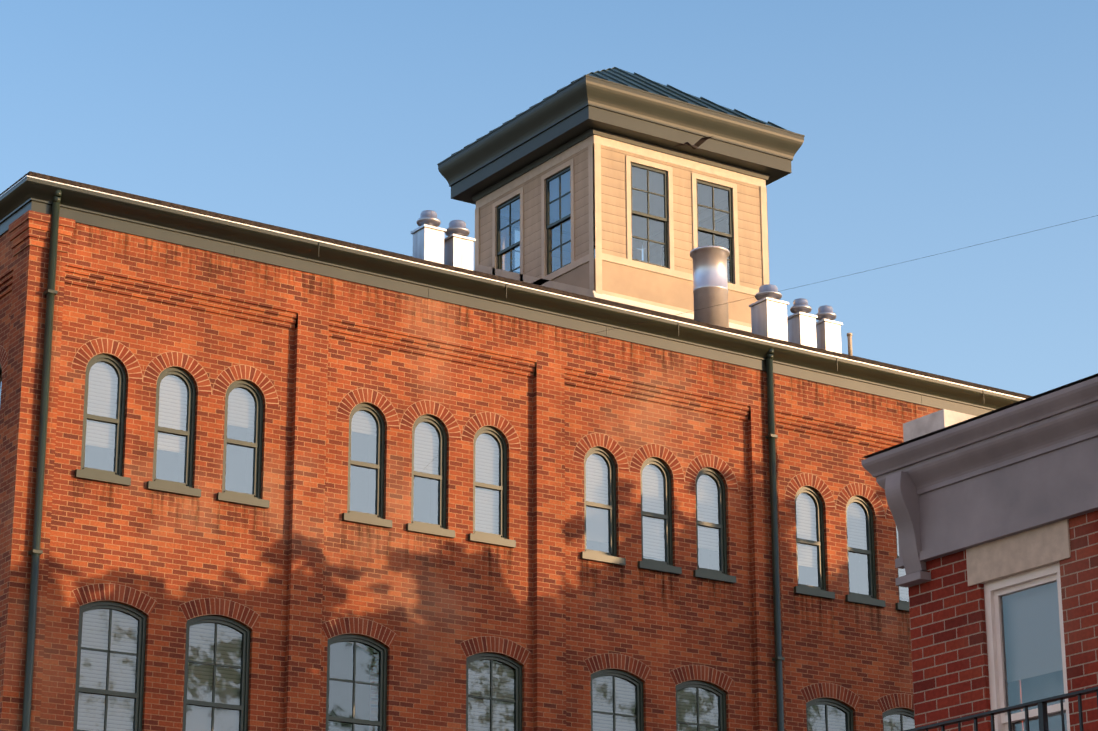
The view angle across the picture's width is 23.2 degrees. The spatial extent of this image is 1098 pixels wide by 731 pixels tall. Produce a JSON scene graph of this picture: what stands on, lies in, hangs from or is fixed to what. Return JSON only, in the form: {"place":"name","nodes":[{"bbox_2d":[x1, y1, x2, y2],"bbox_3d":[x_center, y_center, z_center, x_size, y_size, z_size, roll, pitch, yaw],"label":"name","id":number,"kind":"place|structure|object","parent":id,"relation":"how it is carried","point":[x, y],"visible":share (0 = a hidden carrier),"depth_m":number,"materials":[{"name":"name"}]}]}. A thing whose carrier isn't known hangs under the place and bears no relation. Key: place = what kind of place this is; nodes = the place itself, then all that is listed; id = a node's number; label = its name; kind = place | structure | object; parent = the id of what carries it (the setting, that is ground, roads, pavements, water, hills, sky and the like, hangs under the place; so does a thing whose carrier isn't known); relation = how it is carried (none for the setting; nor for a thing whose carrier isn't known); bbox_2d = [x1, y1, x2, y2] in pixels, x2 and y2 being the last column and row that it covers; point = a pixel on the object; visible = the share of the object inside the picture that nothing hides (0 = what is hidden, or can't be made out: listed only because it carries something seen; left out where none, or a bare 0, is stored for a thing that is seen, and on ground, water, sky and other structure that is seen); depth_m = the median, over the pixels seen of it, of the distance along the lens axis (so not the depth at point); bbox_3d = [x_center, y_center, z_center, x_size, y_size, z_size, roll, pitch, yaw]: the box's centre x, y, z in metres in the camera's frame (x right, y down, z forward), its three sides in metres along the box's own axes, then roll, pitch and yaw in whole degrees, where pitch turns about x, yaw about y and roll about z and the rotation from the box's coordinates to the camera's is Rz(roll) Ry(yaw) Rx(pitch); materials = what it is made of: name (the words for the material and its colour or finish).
{"place":"outdoors","nodes":[
{"label":"outdoors","id":0,"kind":"place"},
{"bbox_2d":[0,210,941,730],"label":"mill brick walls","id":1,"kind":"structure","parent":0,"point":[298,562],"depth_m":36.41,"materials":[{"name":"red brick"}]},
{"bbox_2d":[22,190,784,730],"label":"downspouts","id":2,"kind":"object","parent":1,"relation":"attached to","point":[50,292],"visible":0.94,"depth_m":33.92,"materials":[{"name":"black metal"}]},
{"bbox_2d":[0,354,913,730],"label":"window frames","id":3,"kind":"structure","parent":1,"relation":"in","point":[376,518],"depth_m":36.42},
{"bbox_2d":[0,362,914,730],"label":"window glass","id":4,"kind":"object","parent":3,"relation":"in","point":[496,496],"visible":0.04,"depth_m":36.43,"materials":[{"name":"glass"}]},
{"bbox_2d":[0,338,913,712],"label":"window arches","id":5,"kind":"structure","parent":1,"relation":"attached to","point":[86,352],"depth_m":36.78,"materials":[{"name":"brick"}]},
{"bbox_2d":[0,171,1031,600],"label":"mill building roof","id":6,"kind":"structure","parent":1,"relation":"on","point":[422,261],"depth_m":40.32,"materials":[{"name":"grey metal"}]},
{"bbox_2d":[0,175,1024,415],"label":"roof edge","id":7,"kind":"object","parent":6,"relation":"attached to","point":[80,205],"visible":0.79,"depth_m":37.77,"materials":[{"name":"grey metal"}]},
{"bbox_2d":[690,246,729,327],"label":"vent pipe","id":8,"kind":"object","parent":6,"relation":"on","point":[710,284],"visible":0.9,"depth_m":41.82,"materials":[{"name":"metal"}]},
{"bbox_2d":[749,284,788,340],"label":"roof vent box","id":9,"kind":"object","parent":6,"relation":"on","point":[768,315],"visible":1,"depth_m":41.89,"materials":[{"name":"metal"}]},
{"bbox_2d":[787,298,817,347],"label":"roof vent box","id":10,"kind":"object","parent":6,"relation":"on","point":[801,324],"visible":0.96,"depth_m":42.20,"materials":[{"name":"metal"}]},
{"bbox_2d":[816,305,842,353],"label":"roof vent box","id":11,"kind":"object","parent":6,"relation":"on","point":[828,333],"visible":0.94,"depth_m":42.45,"materials":[{"name":"metal"}]},
{"bbox_2d":[847,333,852,355],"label":"vent pipe","id":12,"kind":"object","parent":6,"relation":"on","point":[849,336],"visible":0.77,"depth_m":42.69,"materials":[{"name":"beige metal"}]},
{"bbox_2d":[77,362,914,730],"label":"window blinds","id":13,"kind":"object","parent":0,"point":[201,676],"depth_m":36.49,"materials":[{"name":"white fabric"}]},
{"bbox_2d":[0,0,1097,395],"label":"sky","id":14,"kind":"structure","parent":0,"point":[929,128],"materials":[{"name":"blue"}]},
{"bbox_2d":[475,135,769,419],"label":"cupola walls","id":15,"kind":"structure","parent":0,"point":[598,175],"depth_m":45.95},
{"bbox_2d":[497,162,732,283],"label":"window frames","id":16,"kind":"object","parent":15,"relation":"in","point":[560,221],"visible":0.23,"depth_m":46.06,"materials":[{"name":"black metal"}]},
{"bbox_2d":[499,166,729,281],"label":"window glass","id":17,"kind":"object","parent":16,"relation":"in","point":[720,226],"visible":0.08,"depth_m":45.91,"materials":[{"name":"grey glass"}]},
{"bbox_2d":[437,67,804,244],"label":"roof","id":18,"kind":"structure","parent":15,"relation":"on","point":[621,105],"depth_m":46.25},
{"bbox_2d":[673,136,712,148],"bbox_3d":[1.307,-2.027,24.432,0.238,0.084,0.428,12,-22,-32],"label":"bird","id":19,"kind":"object","parent":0,"point":[699,143],"visible":1,"depth_m":24.43},
{"bbox_2d":[557,215,1097,341],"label":"overhead wire","id":20,"kind":"object","parent":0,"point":[834,278],"visible":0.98,"depth_m":35.26,"materials":[{"name":"black metal"}]},
{"bbox_2d":[862,373,1097,457],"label":"roof","id":21,"kind":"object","parent":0,"point":[939,421],"visible":0.12,"depth_m":17.37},
{"bbox_2d":[904,686,1097,730],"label":"iron railing","id":22,"kind":"object","parent":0,"point":[1042,714],"visible":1,"depth_m":12.40,"materials":[{"name":"black metal"}]},
{"bbox_2d":[908,510,1097,730],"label":"brick wall","id":23,"kind":"structure","parent":0,"point":[950,671],"depth_m":16.74,"materials":[{"name":"red brick"}]},
{"bbox_2d":[861,377,1097,586],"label":"cornice","id":24,"kind":"structure","parent":23,"relation":"attached to","point":[1023,467],"depth_m":16.73,"materials":[{"name":"grey paint"}]},
{"bbox_2d":[966,519,1070,585],"bbox_3d":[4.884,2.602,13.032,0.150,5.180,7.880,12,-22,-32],"label":"window lintel","id":25,"kind":"structure","parent":23,"relation":"in","point":[1027,551],"depth_m":16.51,"materials":[{"name":"beige stone"}]},
{"bbox_2d":[984,563,1069,730],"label":"rowhouse window frames","id":26,"kind":"structure","parent":23,"relation":"in","point":[995,591],"depth_m":16.54,"materials":[{"name":"white wood"}]},
{"bbox_2d":[1000,581,1066,730],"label":"window glass","id":27,"kind":"object","parent":26,"relation":"in","point":[1018,635],"visible":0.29,"depth_m":16.39,"materials":[{"name":"glass"}]},
{"bbox_2d":[1002,582,1066,730],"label":"rowhouse window shades","id":28,"kind":"object","parent":26,"relation":"in","point":[1042,688],"depth_m":16.55,"materials":[{"name":"white fabric"}]},
{"label":"ground","id":29,"kind":"structure","parent":0,"visible":0},
{"bbox_2d":[15,223,938,721],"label":"sill drip stains","id":30,"kind":"object","parent":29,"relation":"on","point":[597,357],"visible":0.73,"depth_m":38.16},
{"bbox_2d":[411,210,446,263],"bbox_3d":[-1.752,-1.817,38.813,0.380,0.868,0.380,12,-22,-32],"label":"roof vent box","id":31,"kind":"object","parent":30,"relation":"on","point":[428,239],"visible":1,"depth_m":38.69,"materials":[{"name":"metal"}]},
{"bbox_2d":[444,220,475,270],"bbox_3d":[-1.341,-1.707,39.012,0.390,0.823,0.390,12,-22,-32],"label":"roof vent box","id":32,"kind":"object","parent":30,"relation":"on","point":[458,247],"visible":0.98,"depth_m":38.88,"materials":[{"name":"metal"}]},
{"bbox_2d":[82,424,905,730],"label":"windows","id":33,"kind":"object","parent":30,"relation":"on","point":[338,694],"depth_m":35.78,"materials":[{"name":"black"}]}
]}

